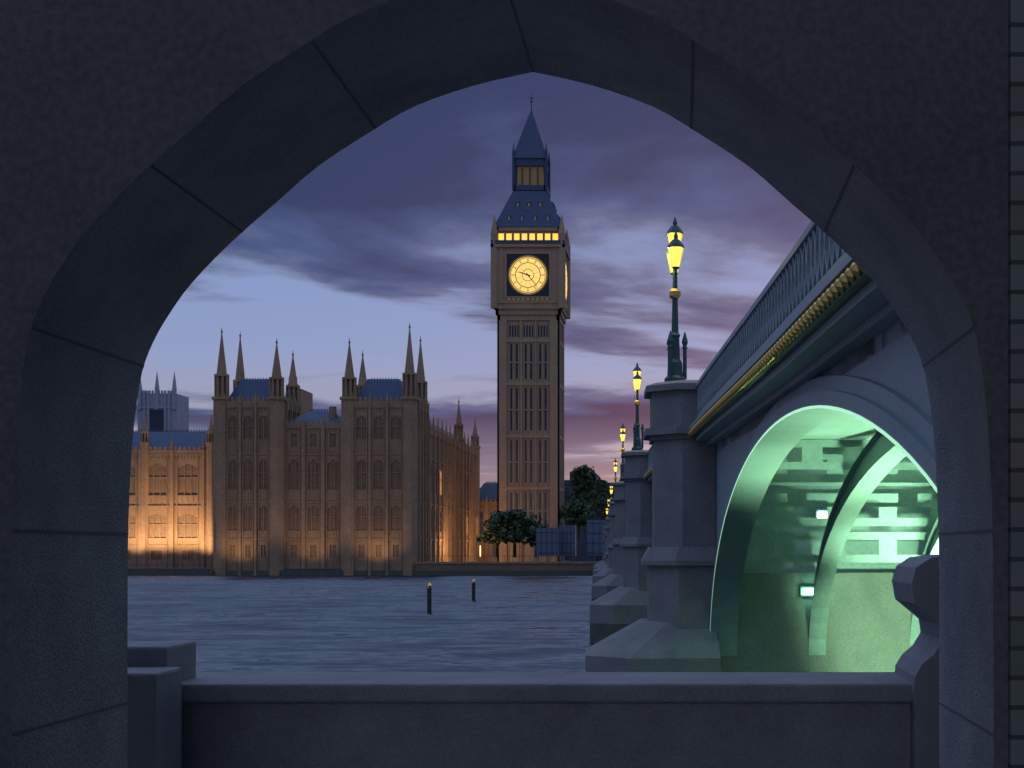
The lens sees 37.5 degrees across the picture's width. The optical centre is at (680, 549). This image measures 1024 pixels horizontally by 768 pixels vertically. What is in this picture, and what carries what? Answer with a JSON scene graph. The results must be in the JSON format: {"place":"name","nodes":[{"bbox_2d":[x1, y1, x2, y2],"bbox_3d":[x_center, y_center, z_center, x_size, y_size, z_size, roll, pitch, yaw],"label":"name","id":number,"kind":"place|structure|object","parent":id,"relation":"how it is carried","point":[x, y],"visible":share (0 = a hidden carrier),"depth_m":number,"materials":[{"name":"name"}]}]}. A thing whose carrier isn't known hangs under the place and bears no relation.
{"place":"outdoors","nodes":[
{"label":"outdoors","id":0,"kind":"place"},
{"bbox_2d":[128,576,593,671],"bbox_3d":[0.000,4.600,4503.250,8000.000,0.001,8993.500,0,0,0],"label":"thames","id":1,"kind":"structure","parent":0,"point":[352,624],"depth_m":95.19,"materials":[{"name":"blue liquid"}]},
{"bbox_2d":[427,579,475,612],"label":"mooring posts","id":2,"kind":"object","parent":1,"relation":"on","point":[429,598],"visible":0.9,"depth_m":107.23,"materials":[{"name":"brown wood"}]},
{"bbox_2d":[585,380,933,671],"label":"bridge piers","id":3,"kind":"structure","parent":1,"relation":"on","point":[651,588],"depth_m":38.13,"materials":[{"name":"stone"}]},
{"bbox_2d":[606,217,687,517],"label":"lamp posts","id":4,"kind":"object","parent":3,"relation":"on","point":[675,371],"visible":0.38,"depth_m":39.32,"materials":[{"name":"teal"}]},
{"bbox_2d":[606,288,680,517],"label":"lamp post collars","id":5,"kind":"object","parent":4,"relation":"on","point":[674,292],"visible":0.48,"depth_m":39.29,"materials":[{"name":"gold metal"}]},
{"bbox_2d":[606,233,682,513],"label":"lamp lanterns","id":6,"kind":"object","parent":4,"relation":"on","point":[675,257],"visible":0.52,"depth_m":39.28,"materials":[{"name":"yellow glass"}]},
{"bbox_2d":[643,221,936,655],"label":"bridge","id":7,"kind":"structure","parent":3,"relation":"on","point":[846,364],"depth_m":20.86,"materials":[{"name":"grey stone"}]},
{"bbox_2d":[643,261,863,479],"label":"bridge cornice trim","id":8,"kind":"structure","parent":7,"relation":"attached to","point":[840,284],"depth_m":18.20,"materials":[{"name":"gold metal"}]},
{"bbox_2d":[745,431,938,654],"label":"bridge underside ribs","id":9,"kind":"object","parent":7,"relation":"attached to","point":[859,471],"visible":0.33,"depth_m":35.63,"materials":[{"name":"green metal"}]},
{"bbox_2d":[800,510,826,596],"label":"underpass lights","id":10,"kind":"object","parent":3,"relation":"attached to","point":[806,591],"visible":0.23,"depth_m":37.90,"materials":[{"name":"white"}]},
{"bbox_2d":[128,371,613,575],"bbox_3d":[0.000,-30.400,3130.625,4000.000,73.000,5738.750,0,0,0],"label":"bank","id":11,"kind":"structure","parent":0,"point":[168,411],"depth_m":285.00,"materials":[{"name":"stone"}]},
{"bbox_2d":[128,322,496,575],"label":"palace of westminster","id":12,"kind":"structure","parent":11,"relation":"on","point":[377,474],"depth_m":262.88,"materials":[{"name":"stone"}]},
{"bbox_2d":[128,556,598,575],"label":"embankment wall","id":13,"kind":"structure","parent":11,"relation":"attached to","point":[166,572],"depth_m":261.05,"materials":[{"name":"grey stone"}]},
{"bbox_2d":[490,94,570,561],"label":"clock tower","id":14,"kind":"structure","parent":11,"relation":"on","point":[530,272],"depth_m":299.83,"materials":[{"name":"stone"}]},
{"bbox_2d":[134,72,810,487],"label":"sky","id":15,"kind":"structure","parent":0,"point":[391,231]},
{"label":"abutment wall","id":16,"kind":"object","parent":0,"visible":0},
{"bbox_2d":[127,641,911,767],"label":"river parapet","id":17,"kind":"structure","parent":16,"relation":"attached to","point":[182,712],"depth_m":6.03,"materials":[{"name":"stone"}]},
{"bbox_2d":[892,554,938,767],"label":"scroll pier","id":18,"kind":"structure","parent":17,"relation":"attached to","point":[915,581],"depth_m":5.90,"materials":[{"name":"stone"}]},
{"bbox_2d":[1008,0,1023,767],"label":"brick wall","id":19,"kind":"structure","parent":16,"relation":"attached to","point":[1015,383],"depth_m":3.77,"materials":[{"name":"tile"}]},
{"bbox_2d":[0,0,1007,767],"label":"arch wall","id":20,"kind":"structure","parent":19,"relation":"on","point":[242,114],"depth_m":3.89,"materials":[{"name":"grey stone"}]},
{"bbox_2d":[12,0,992,736],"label":"arch stone joints","id":21,"kind":"object","parent":20,"relation":"attached to","point":[242,230],"visible":1,"depth_m":4.15,"materials":[{"name":"black stone"}]}
]}

